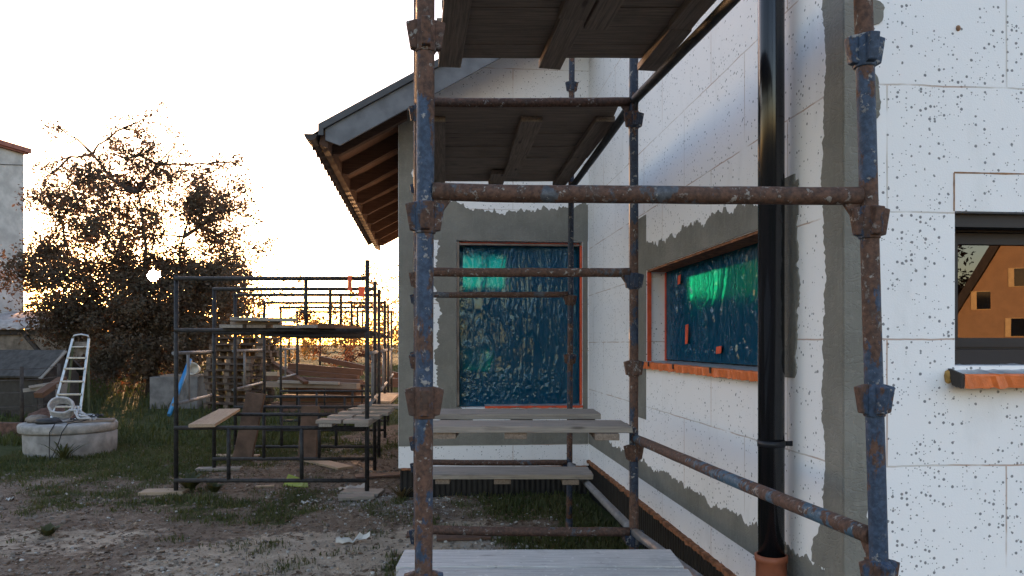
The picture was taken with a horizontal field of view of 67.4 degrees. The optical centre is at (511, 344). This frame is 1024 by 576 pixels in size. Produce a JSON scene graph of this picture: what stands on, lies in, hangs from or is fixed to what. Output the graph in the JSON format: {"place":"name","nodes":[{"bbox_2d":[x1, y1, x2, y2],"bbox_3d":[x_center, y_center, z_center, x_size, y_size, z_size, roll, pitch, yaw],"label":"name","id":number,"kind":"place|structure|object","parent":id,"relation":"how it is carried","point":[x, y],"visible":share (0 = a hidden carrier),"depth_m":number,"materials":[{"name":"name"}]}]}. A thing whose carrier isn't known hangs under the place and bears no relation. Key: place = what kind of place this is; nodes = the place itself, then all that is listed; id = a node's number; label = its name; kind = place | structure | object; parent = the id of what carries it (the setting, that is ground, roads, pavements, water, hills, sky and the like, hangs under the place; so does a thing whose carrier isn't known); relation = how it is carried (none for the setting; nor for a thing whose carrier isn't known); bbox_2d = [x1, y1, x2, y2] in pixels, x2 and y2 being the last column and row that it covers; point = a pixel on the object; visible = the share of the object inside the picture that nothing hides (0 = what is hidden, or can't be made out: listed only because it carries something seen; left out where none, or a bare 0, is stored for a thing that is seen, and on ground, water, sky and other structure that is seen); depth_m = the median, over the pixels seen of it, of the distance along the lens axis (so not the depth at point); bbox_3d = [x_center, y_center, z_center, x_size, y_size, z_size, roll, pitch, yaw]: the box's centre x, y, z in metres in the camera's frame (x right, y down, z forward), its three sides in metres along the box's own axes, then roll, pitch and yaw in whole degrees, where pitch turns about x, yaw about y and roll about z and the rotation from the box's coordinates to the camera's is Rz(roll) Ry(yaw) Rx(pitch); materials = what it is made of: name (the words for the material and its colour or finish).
{"place":"outdoors","nodes":[
{"label":"outdoors","id":0,"kind":"place"},
{"bbox_2d":[0,140,31,329],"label":"rendered building","id":1,"kind":"structure","parent":0,"point":[11,179],"depth_m":26.49,"materials":[{"name":"paint"}]},
{"bbox_2d":[0,363,397,446],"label":"field grass","id":2,"kind":"structure","parent":0,"point":[8,439],"depth_m":15.19,"materials":[{"name":"plant"}]},
{"bbox_2d":[0,0,441,344],"label":"sky","id":3,"kind":"structure","parent":0,"point":[258,76],"materials":[{"name":"white"}]},
{"bbox_2d":[0,345,643,575],"bbox_3d":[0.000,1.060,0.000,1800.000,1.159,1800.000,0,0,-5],"label":"ground","id":4,"kind":"structure","parent":0,"point":[321,539],"depth_m":6.78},
{"bbox_2d":[0,422,22,435],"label":"brick edging","id":5,"kind":"object","parent":4,"relation":"on","point":[6,426],"visible":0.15,"depth_m":13.24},
{"bbox_2d":[0,363,60,421],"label":"wire fence","id":6,"kind":"object","parent":4,"relation":"on","point":[21,380],"visible":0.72,"depth_m":14.60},
{"bbox_2d":[0,350,86,416],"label":"shed","id":7,"kind":"object","parent":4,"relation":"on","point":[16,359],"visible":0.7,"depth_m":16.10,"materials":[{"name":"grey wood"}]},
{"bbox_2d":[33,522,62,535],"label":"weed","id":8,"kind":"object","parent":4,"relation":"on","point":[49,529],"visible":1,"depth_m":6.46,"materials":[{"name":"green plant"}]},
{"bbox_2d":[24,235,73,329],"bbox_3d":[-18.777,-1.804,29.986,3.856,6.983,4.917,0,0,-5],"label":"shrub","id":9,"kind":"object","parent":4,"relation":"on","point":[26,297],"visible":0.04,"depth_m":29.87,"materials":[{"name":"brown plant"}]},
{"bbox_2d":[33,377,66,397],"bbox_3d":[-8.647,0.799,14.402,0.163,0.099,0.850,0,18,-2],"label":"plank","id":10,"kind":"object","parent":4,"relation":"on","point":[46,389],"visible":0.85,"depth_m":14.24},
{"bbox_2d":[0,311,115,379],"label":"old shed","id":11,"kind":"structure","parent":4,"relation":"on","point":[10,341],"depth_m":24.03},
{"bbox_2d":[41,441,89,460],"bbox_3d":[-6.157,1.473,10.618,0.614,0.248,0.579,0,0,40],"label":"weed","id":12,"kind":"object","parent":4,"relation":"on","point":[63,453],"visible":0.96,"depth_m":10.55,"materials":[{"name":"green plant"}]},
{"bbox_2d":[17,418,117,457],"bbox_3d":[-6.548,1.409,11.346,1.304,0.540,1.304,0,0,-5],"label":"concrete well","id":13,"kind":"object","parent":4,"relation":"on","point":[100,436],"visible":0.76,"depth_m":10.86,"materials":[{"name":"concrete"}]},
{"bbox_2d":[25,415,48,422],"bbox_3d":[-6.931,1.087,11.230,0.329,0.110,0.256,0,0,-5],"label":"sack","id":14,"kind":"object","parent":13,"relation":"on","point":[30,419],"visible":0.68,"depth_m":11.13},
{"bbox_2d":[33,417,62,423],"bbox_3d":[-6.679,1.099,11.050,0.412,0.086,0.234,0,0,-5],"label":"work glove bag","id":15,"kind":"object","parent":13,"relation":"on","point":[53,420],"visible":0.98,"depth_m":10.98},
{"bbox_2d":[24,408,75,421],"bbox_3d":[-8.909,1.454,14.863,1.018,0.512,1.090,0,0,-5],"label":"soil heap","id":16,"kind":"object","parent":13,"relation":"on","point":[43,411],"visible":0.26,"depth_m":14.63,"materials":[{"name":"soil"}]},
{"bbox_2d":[47,396,96,420],"bbox_3d":[-6.464,0.950,11.354,0.804,0.351,0.334,0,0,12],"label":"hose coil","id":17,"kind":"object","parent":13,"relation":"on","point":[64,415],"visible":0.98,"depth_m":11.35,"materials":[{"name":"plastic"}]},
{"bbox_2d":[49,413,102,458],"bbox_3d":[-6.221,1.304,11.027,0.495,0.566,0.812,0,0,-5],"label":"cable","id":18,"kind":"object","parent":13,"relation":"on","point":[91,416],"visible":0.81,"depth_m":10.86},
{"bbox_2d":[66,418,115,422],"bbox_3d":[-6.215,1.125,11.350,0.614,0.032,0.301,0,0,-23],"label":"plank","id":19,"kind":"object","parent":13,"relation":"on","point":[105,419],"visible":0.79,"depth_m":11.27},
{"bbox_2d":[50,334,89,417],"bbox_3d":[-7.441,0.700,13.010,0.607,1.765,1.466,0,0,-18],"label":"step ladder","id":20,"kind":"object","parent":4,"relation":"on","point":[81,348],"visible":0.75,"depth_m":12.83,"materials":[{"name":"metal"}]},
{"bbox_2d":[30,323,168,386],"bbox_3d":[-11.972,0.105,22.994,4.132,2.754,4.488,0,0,-33],"label":"shrub","id":21,"kind":"object","parent":4,"relation":"on","point":[81,364],"visible":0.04,"depth_m":22.63,"materials":[{"name":"green plant"}]},
{"bbox_2d":[0,96,283,395],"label":"fruit tree","id":22,"kind":"object","parent":4,"relation":"on","point":[143,321],"visible":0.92,"depth_m":19.17,"materials":[{"name":"green plant"}]},
{"bbox_2d":[138,488,189,495],"bbox_3d":[-3.720,1.578,8.220,0.462,0.037,0.222,-1,0,-3],"label":"ground board","id":23,"kind":"object","parent":4,"relation":"on","point":[156,491],"visible":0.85,"depth_m":8.14,"materials":[{"name":"brown wood"}]},
{"bbox_2d":[150,374,206,408],"bbox_3d":[-7.591,1.084,17.601,1.060,0.788,1.009,0,0,-5],"label":"concrete ring","id":24,"kind":"object","parent":4,"relation":"on","point":[161,389],"visible":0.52,"depth_m":17.11,"materials":[{"name":"concrete"}]},
{"bbox_2d":[190,362,200,374],"bbox_3d":[-7.256,0.545,17.526,0.284,0.284,0.309,0,0,-5],"label":"bucket","id":25,"kind":"object","parent":24,"relation":"on","point":[195,368],"visible":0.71,"depth_m":17.62,"materials":[{"name":"white plastic"}]},
{"bbox_2d":[167,358,191,415],"bbox_3d":[-7.114,0.904,16.450,0.090,1.190,1.165,0,0,-1],"label":"blue pipe","id":26,"kind":"object","parent":4,"relation":"on","point":[181,382],"visible":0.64,"depth_m":16.47,"materials":[{"name":"plastic"}]},
{"bbox_2d":[101,296,268,373],"bbox_3d":[-10.046,-0.447,24.285,4.799,4.112,6.122,0,0,-5],"label":"shrub","id":27,"kind":"object","parent":4,"relation":"on","point":[231,334],"visible":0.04,"depth_m":24.53,"materials":[{"name":"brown plant"}]},
{"bbox_2d":[166,471,213,489],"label":"weed","id":28,"kind":"object","parent":4,"relation":"on","point":[187,485],"visible":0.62,"depth_m":8.33,"materials":[{"name":"green plant"}]},
{"bbox_2d":[203,483,225,491],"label":"weed","id":29,"kind":"object","parent":4,"relation":"on","point":[213,487],"visible":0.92,"depth_m":8.24,"materials":[{"name":"green plant"}]},
{"bbox_2d":[196,466,242,470],"bbox_3d":[-3.719,1.577,9.750,0.554,0.032,0.166,-1,0,-6],"label":"ground board","id":30,"kind":"object","parent":4,"relation":"on","point":[219,468],"visible":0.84,"depth_m":9.68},
{"bbox_2d":[203,402,270,410],"bbox_3d":[-6.136,1.368,17.186,1.200,0.144,0.800,0,0,20],"label":"pallet","id":31,"kind":"object","parent":4,"relation":"on","point":[227,405],"visible":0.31,"depth_m":16.97,"materials":[{"name":"brown wood"}]},
{"bbox_2d":[206,395,273,403],"bbox_3d":[-6.104,1.224,17.233,1.200,0.144,0.800,0,0,20],"label":"pallet","id":32,"kind":"object","parent":31,"relation":"on","point":[220,399],"visible":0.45,"depth_m":17.05,"materials":[{"name":"brown wood"}]},
{"bbox_2d":[207,389,274,396],"bbox_3d":[-6.078,1.079,17.236,1.200,0.144,0.800,0,0,21],"label":"pallet","id":33,"kind":"object","parent":32,"relation":"on","point":[222,393],"visible":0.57,"depth_m":17.04,"materials":[{"name":"brown wood"}]},
{"bbox_2d":[205,383,272,390],"bbox_3d":[-6.096,0.934,17.171,1.200,0.144,0.800,0,0,22],"label":"pallet","id":34,"kind":"object","parent":33,"relation":"on","point":[208,386],"visible":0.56,"depth_m":16.93,"materials":[{"name":"brown wood"}]},
{"bbox_2d":[204,376,271,383],"bbox_3d":[-6.126,0.790,17.169,1.200,0.144,0.800,0,0,22],"label":"pallet","id":35,"kind":"object","parent":34,"relation":"on","point":[224,380],"visible":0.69,"depth_m":16.92,"materials":[{"name":"brown wood"}]},
{"bbox_2d":[203,370,271,376],"bbox_3d":[-6.147,0.645,17.227,1.200,0.144,0.800,0,0,16],"label":"pallet","id":36,"kind":"object","parent":35,"relation":"on","point":[207,373],"visible":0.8,"depth_m":16.99,"materials":[{"name":"brown wood"}]},
{"bbox_2d":[206,363,273,370],"bbox_3d":[-6.073,0.501,17.160,1.200,0.144,0.800,0,0,22],"label":"pallet","id":37,"kind":"object","parent":36,"relation":"on","point":[230,367],"visible":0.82,"depth_m":16.93,"materials":[{"name":"brown wood"}]},
{"bbox_2d":[206,357,273,363],"bbox_3d":[-6.076,0.356,17.190,1.200,0.144,0.800,0,0,20],"label":"pallet","id":38,"kind":"object","parent":37,"relation":"on","point":[230,360],"visible":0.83,"depth_m":16.97,"materials":[{"name":"brown wood"}]},
{"bbox_2d":[211,350,278,356],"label":"pallet","id":39,"kind":"object","parent":38,"relation":"on","point":[272,353],"visible":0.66,"depth_m":17.12,"materials":[{"name":"brown wood"}]},
{"bbox_2d":[209,344,275,350],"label":"pallet","id":40,"kind":"object","parent":39,"relation":"on","point":[227,347],"visible":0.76,"depth_m":17.14,"materials":[{"name":"brown wood"}]},
{"bbox_2d":[216,337,278,343],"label":"pallet","id":41,"kind":"object","parent":40,"relation":"on","point":[250,340],"visible":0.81,"depth_m":17.02,"materials":[{"name":"brown wood"}]},
{"bbox_2d":[232,392,265,456],"bbox_3d":[-3.641,1.180,10.611,0.436,1.051,0.198,0,0,-5],"label":"standing slab","id":42,"kind":"object","parent":4,"relation":"on","point":[246,440],"depth_m":10.59,"materials":[{"name":"wood"}]},
{"bbox_2d":[197,286,305,374],"bbox_3d":[-9.246,-0.198,25.637,4.668,3.645,3.561,0,0,28],"label":"shrub","id":43,"kind":"object","parent":4,"relation":"on","point":[278,359],"visible":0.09,"depth_m":25.97,"materials":[{"name":"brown plant"}]},
{"bbox_2d":[228,269,299,368],"bbox_3d":[-9.801,-0.915,30.043,2.970,4.179,3.258,0,0,-5],"label":"shrub","id":44,"kind":"object","parent":4,"relation":"on","point":[268,300],"visible":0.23,"depth_m":30.12,"materials":[{"name":"brown plant"}]},
{"bbox_2d":[171,260,377,490],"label":"frame scaffold tower","id":45,"kind":"structure","parent":4,"relation":"on","point":[176,352],"depth_m":8.18,"materials":[{"name":"metal"}]},
{"bbox_2d":[188,408,239,427],"bbox_3d":[-3.450,0.850,8.985,0.264,0.036,1.976,0,0,-12],"label":"plank","id":46,"kind":"object","parent":45,"relation":"on","point":[216,418],"visible":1,"depth_m":8.62,"materials":[{"name":"brown wood"}]},
{"bbox_2d":[219,324,246,327],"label":"plank","id":47,"kind":"object","parent":45,"relation":"on","point":[231,326],"visible":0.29,"depth_m":8.06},
{"bbox_2d":[247,325,272,327],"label":"plank","id":48,"kind":"object","parent":45,"relation":"on","point":[259,326],"visible":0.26,"depth_m":8.10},
{"bbox_2d":[230,322,282,324],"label":"plank","id":49,"kind":"object","parent":48,"relation":"on","point":[256,323],"visible":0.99,"depth_m":8.19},
{"bbox_2d":[230,317,297,321],"bbox_3d":[-2.622,-0.262,8.141,0.654,0.040,0.244,1,0,-4],"label":"plank","id":50,"kind":"object","parent":49,"relation":"on","point":[264,319],"visible":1,"depth_m":8.02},
{"bbox_2d":[319,410,347,426],"bbox_3d":[-1.990,0.850,9.055,0.142,0.037,1.993,0,0,-2],"label":"plank","id":51,"kind":"object","parent":45,"relation":"on","point":[326,425],"visible":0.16,"depth_m":8.06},
{"bbox_2d":[315,418,345,423],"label":"plank","id":52,"kind":"object","parent":51,"relation":"on","point":[329,421],"visible":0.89,"depth_m":8.05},
{"bbox_2d":[327,414,355,418],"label":"plank","id":53,"kind":"object","parent":51,"relation":"on","point":[346,416],"visible":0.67,"depth_m":8.37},
{"bbox_2d":[318,324,364,328],"bbox_3d":[-1.966,-0.193,8.974,0.174,0.052,1.855,0,0,-1],"label":"plank","id":54,"kind":"object","parent":45,"relation":"on","point":[330,326],"visible":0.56,"depth_m":8.12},
{"bbox_2d":[355,419,377,426],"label":"plank","id":55,"kind":"object","parent":45,"relation":"on","point":[364,425],"visible":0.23,"depth_m":8.06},
{"bbox_2d":[343,418,372,423],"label":"plank","id":56,"kind":"object","parent":55,"relation":"on","point":[357,421],"visible":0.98,"depth_m":8.06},
{"bbox_2d":[354,414,381,418],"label":"plank","id":57,"kind":"object","parent":55,"relation":"on","point":[376,416],"visible":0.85,"depth_m":8.33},
{"bbox_2d":[364,411,390,415],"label":"plank","id":58,"kind":"object","parent":55,"relation":"on","point":[385,413],"visible":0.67,"depth_m":8.56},
{"bbox_2d":[358,404,397,408],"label":"plank","id":59,"kind":"object","parent":55,"relation":"on","point":[383,405],"visible":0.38,"depth_m":9.06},
{"bbox_2d":[5,435,560,575],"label":"rubble chips","id":60,"kind":"object","parent":4,"relation":"on","point":[287,551],"visible":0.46,"depth_m":6.77,"materials":[{"name":"stone"}]},
{"bbox_2d":[283,474,307,487],"bbox_3d":[-2.412,1.539,8.656,0.277,0.132,0.150,0,0,8],"label":"plastic tray","id":61,"kind":"object","parent":4,"relation":"on","point":[304,485],"visible":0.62,"depth_m":8.62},
{"bbox_2d":[0,435,596,575],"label":"fallen leaves","id":62,"kind":"object","parent":4,"relation":"on","point":[95,525],"visible":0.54,"depth_m":6.94,"materials":[{"name":"brown plant"}]},
{"bbox_2d":[0,435,597,575],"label":"soil crumbs","id":63,"kind":"object","parent":4,"relation":"on","point":[83,558],"visible":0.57,"depth_m":6.53,"materials":[{"name":"soil"}]},
{"bbox_2d":[271,269,326,362],"bbox_3d":[-9.778,-1.193,35.946,2.320,4.555,2.596,0,0,34],"label":"bare tree","id":64,"kind":"object","parent":4,"relation":"on","point":[302,285],"visible":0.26,"depth_m":35.93,"materials":[{"name":"brown plant"}]},
{"bbox_2d":[279,301,325,346],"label":"tree","id":65,"kind":"object","parent":4,"relation":"on","point":[301,317],"visible":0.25,"depth_m":125.95,"materials":[{"name":"brown plant"}]},
{"bbox_2d":[298,406,319,456],"bbox_3d":[-2.819,1.270,10.651,0.275,0.834,0.167,0,0,0],"label":"standing slab","id":66,"kind":"object","parent":4,"relation":"on","point":[310,443],"depth_m":10.62,"materials":[{"name":"wood"}]},
{"bbox_2d":[232,289,387,456],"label":"frame scaffold tower","id":67,"kind":"structure","parent":4,"relation":"on","point":[344,407],"depth_m":10.89,"materials":[{"name":"metal"}]},
{"bbox_2d":[348,407,394,411],"bbox_3d":[-1.631,0.759,8.918,0.504,0.040,0.227,0,0,1],"label":"plank","id":68,"kind":"object","parent":67,"relation":"on","point":[391,409],"visible":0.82,"depth_m":8.85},
{"bbox_2d":[369,393,397,403],"bbox_3d":[-2.025,0.848,12.200,0.365,0.036,2.006,0,0,-4],"label":"plank","id":69,"kind":"object","parent":67,"relation":"on","point":[388,398],"visible":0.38,"depth_m":12.00,"materials":[{"name":"brown wood"}]},
{"bbox_2d":[282,313,342,359],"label":"shrub","id":70,"kind":"object","parent":4,"relation":"on","point":[304,353],"visible":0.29,"depth_m":48.91,"materials":[{"name":"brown plant"}]},
{"bbox_2d":[267,404,357,411],"bbox_3d":[-4.151,1.388,16.651,2.325,0.143,0.303,0,0,7],"label":"timber","id":71,"kind":"object","parent":4,"relation":"on","point":[293,410],"visible":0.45,"depth_m":16.58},
{"bbox_2d":[266,381,359,388],"bbox_3d":[-4.273,0.871,16.450,2.049,0.123,0.253,1,0,8],"label":"timber","id":72,"kind":"object","parent":4,"relation":"on","point":[342,385],"visible":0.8,"depth_m":16.32,"materials":[{"name":"wood"}]},
{"bbox_2d":[277,380,339,384],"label":"timber","id":73,"kind":"object","parent":72,"relation":"on","point":[313,382],"visible":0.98,"depth_m":16.24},
{"bbox_2d":[266,376,362,384],"bbox_3d":[-4.275,0.769,16.649,2.113,0.102,0.223,2,0,8],"label":"timber","id":74,"kind":"object","parent":72,"relation":"on","point":[275,378],"visible":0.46,"depth_m":16.53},
{"bbox_2d":[271,361,308,383],"bbox_3d":[-4.901,0.608,16.800,0.123,0.062,1.685,0,14,-43],"label":"timber","id":75,"kind":"object","parent":74,"relation":"on","point":[289,372],"visible":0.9,"depth_m":16.65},
{"bbox_2d":[282,369,359,378],"bbox_3d":[-4.230,0.662,16.900,1.757,0.101,0.204,4,0,7],"label":"timber","id":76,"kind":"object","parent":74,"relation":"on","point":[324,374],"visible":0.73,"depth_m":16.79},
{"bbox_2d":[288,363,363,375],"bbox_3d":[-4.153,0.555,17.100,1.692,0.142,0.163,5,1,7],"label":"timber","id":77,"kind":"object","parent":76,"relation":"on","point":[328,369],"visible":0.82,"depth_m":17.02,"materials":[{"name":"wood"}]},
{"bbox_2d":[0,427,628,575],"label":"yard grass","id":78,"kind":"structure","parent":4,"relation":"on","point":[148,451],"depth_m":8.05,"materials":[{"name":"plant"}]},
{"bbox_2d":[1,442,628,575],"bbox_3d":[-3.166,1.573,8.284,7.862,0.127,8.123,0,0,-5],"label":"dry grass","id":79,"kind":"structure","parent":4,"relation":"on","point":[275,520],"depth_m":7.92,"materials":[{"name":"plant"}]},
{"bbox_2d":[271,401,364,404],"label":"timber","id":80,"kind":"object","parent":4,"relation":"on","point":[320,403],"visible":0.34,"depth_m":16.91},
{"bbox_2d":[282,394,370,401],"bbox_3d":[-4.151,1.217,17.400,2.115,0.143,0.303,0,0,5],"label":"timber","id":81,"kind":"object","parent":4,"relation":"on","point":[327,399],"visible":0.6,"depth_m":17.26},
{"bbox_2d":[288,388,360,394],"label":"timber","id":82,"kind":"object","parent":81,"relation":"on","point":[340,393],"visible":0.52,"depth_m":17.02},
{"bbox_2d":[304,461,352,469],"bbox_3d":[-2.470,1.580,10.199,0.224,0.033,1.051,0,0,-41],"label":"ground board","id":83,"kind":"object","parent":4,"relation":"on","point":[335,465],"visible":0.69,"depth_m":9.99,"materials":[{"name":"brown wood"}]},
{"bbox_2d":[298,305,364,347],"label":"tree","id":84,"kind":"object","parent":4,"relation":"on","point":[335,314],"visible":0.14,"depth_m":122.71,"materials":[{"name":"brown plant"}]},
{"bbox_2d":[278,305,393,424],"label":"frame scaffold tower","id":85,"kind":"structure","parent":4,"relation":"on","point":[357,312],"depth_m":14.58,"materials":[{"name":"metal"}]},
{"bbox_2d":[288,337,397,364],"bbox_3d":[-7.390,0.239,30.585,8.773,1.514,0.340,0,0,32],"label":"field fence","id":86,"kind":"object","parent":4,"relation":"on","point":[332,346],"visible":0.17,"depth_m":30.44,"materials":[{"name":"metal"}]},
{"bbox_2d":[290,296,396,361],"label":"shrub","id":87,"kind":"object","parent":4,"relation":"on","point":[303,345],"visible":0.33,"depth_m":43.67,"materials":[{"name":"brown plant"}]},
{"bbox_2d":[312,339,389,366],"bbox_3d":[-6.244,0.436,29.900,3.142,1.290,2.165,0,0,-5],"label":"shrub","id":88,"kind":"object","parent":4,"relation":"on","point":[348,351],"visible":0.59,"depth_m":29.67,"materials":[{"name":"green plant"}]},
{"bbox_2d":[336,531,369,543],"bbox_3d":[-1.284,1.554,6.198,0.272,0.079,0.088,0,0,-14],"label":"paper strip","id":89,"kind":"object","parent":4,"relation":"on","point":[360,536],"visible":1,"depth_m":6.17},
{"bbox_2d":[338,493,373,500],"bbox_3d":[-1.619,1.585,7.980,0.361,0.037,0.201,0,0,-14],"label":"ground board","id":90,"kind":"object","parent":4,"relation":"on","point":[356,496],"visible":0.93,"depth_m":7.91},
{"bbox_2d":[316,291,397,349],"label":"tree","id":91,"kind":"object","parent":4,"relation":"on","point":[344,323],"visible":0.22,"depth_m":98.48,"materials":[{"name":"brown plant"}]},
{"bbox_2d":[318,356,397,377],"bbox_3d":[-3.538,0.565,18.400,2.306,0.124,0.165,11,2,10],"label":"timber","id":92,"kind":"object","parent":4,"relation":"on","point":[341,362],"visible":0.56,"depth_m":18.41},
{"bbox_2d":[340,487,384,496],"bbox_3d":[-1.598,1.581,8.220,0.428,0.037,0.260,1,0,9],"label":"ground board","id":93,"kind":"object","parent":4,"relation":"on","point":[374,491],"visible":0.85,"depth_m":8.17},
{"bbox_2d":[342,252,397,333],"bbox_3d":[-4.364,-0.993,26.075,2.842,4.290,2.418,0,0,-5],"label":"bare tree","id":94,"kind":"object","parent":4,"relation":"on","point":[383,288],"visible":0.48,"depth_m":26.12,"materials":[{"name":"brown plant"}]},
{"bbox_2d":[345,296,397,364],"bbox_3d":[-5.338,-0.569,34.165,3.399,3.459,3.992,0,0,-33],"label":"shrub","id":95,"kind":"object","parent":4,"relation":"on","point":[394,341],"visible":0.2,"depth_m":33.95,"materials":[{"name":"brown plant"}]},
{"bbox_2d":[354,472,399,477],"bbox_3d":[-1.622,1.585,9.299,0.552,0.023,0.243,0,0,-17],"label":"ground board","id":96,"kind":"object","parent":4,"relation":"on","point":[384,474],"visible":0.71,"depth_m":9.25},
{"bbox_2d":[385,484,412,498],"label":"weed","id":97,"kind":"object","parent":4,"relation":"on","point":[400,494],"visible":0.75,"depth_m":7.97,"materials":[{"name":"green plant"}]},
{"bbox_2d":[436,535,490,540],"bbox_3d":[-0.400,1.581,6.330,0.442,0.024,0.201,0,0,-6],"label":"ground board","id":98,"kind":"object","parent":4,"relation":"on","point":[453,537],"visible":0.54,"depth_m":6.24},
{"bbox_2d":[502,495,625,549],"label":"wall foot grass","id":99,"kind":"structure","parent":4,"relation":"on","point":[556,541],"depth_m":6.23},
{"bbox_2d":[404,0,899,575],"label":"tube scaffold","id":100,"kind":"object","parent":4,"relation":"on","point":[860,204],"visible":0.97,"depth_m":2.08,"materials":[{"name":"metal"}]},
{"bbox_2d":[433,466,592,484],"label":"scaffold platform","id":101,"kind":"structure","parent":100,"relation":"on","point":[507,474],"depth_m":5.55,"materials":[{"name":"wood"}]},
{"bbox_2d":[434,409,600,419],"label":"scaffold platform","id":102,"kind":"structure","parent":100,"relation":"on","point":[527,414],"depth_m":4.76,"materials":[{"name":"wood"}]},
{"bbox_2d":[434,107,617,184],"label":"scaffold platform","id":103,"kind":"structure","parent":100,"relation":"on","point":[501,145],"depth_m":5.15,"materials":[{"name":"wood"}]},
{"bbox_2d":[433,420,632,439],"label":"scaffold platform","id":104,"kind":"structure","parent":100,"relation":"on","point":[521,429],"depth_m":4.06,"materials":[{"name":"wood"}]},
{"bbox_2d":[396,549,692,575],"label":"scaffold platform","id":105,"kind":"structure","parent":100,"relation":"on","point":[625,562],"depth_m":3.25,"materials":[{"name":"wood"}]},
{"bbox_2d":[437,0,715,70],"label":"scaffold platform","id":106,"kind":"structure","parent":100,"relation":"on","point":[555,34],"depth_m":3.37,"materials":[{"name":"wood"}]},
{"bbox_2d":[304,0,1023,575],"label":"unfinished house","id":107,"kind":"structure","parent":4,"relation":"on","point":[750,344],"depth_m":3.45,"materials":[{"name":"paint"}]},
{"bbox_2d":[456,241,582,408],"bbox_3d":[0.075,-0.208,8.281,1.342,1.777,0.301,0,0,-5],"label":"window","id":108,"kind":"structure","parent":107,"relation":"in","point":[510,352],"depth_m":8.29,"materials":[{"name":"blue"}]},
{"bbox_2d":[643,231,757,381],"bbox_3d":[1.238,-0.191,4.807,0.336,0.755,2.310,0,0,-5],"label":"window","id":109,"kind":"structure","parent":107,"relation":"in","point":[711,294],"depth_m":4.81,"materials":[{"name":"blue"}]},
{"bbox_2d":[944,214,1023,388],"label":"window","id":110,"kind":"structure","parent":107,"relation":"in","point":[989,249],"depth_m":3.21,"materials":[{"name":"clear glass"}]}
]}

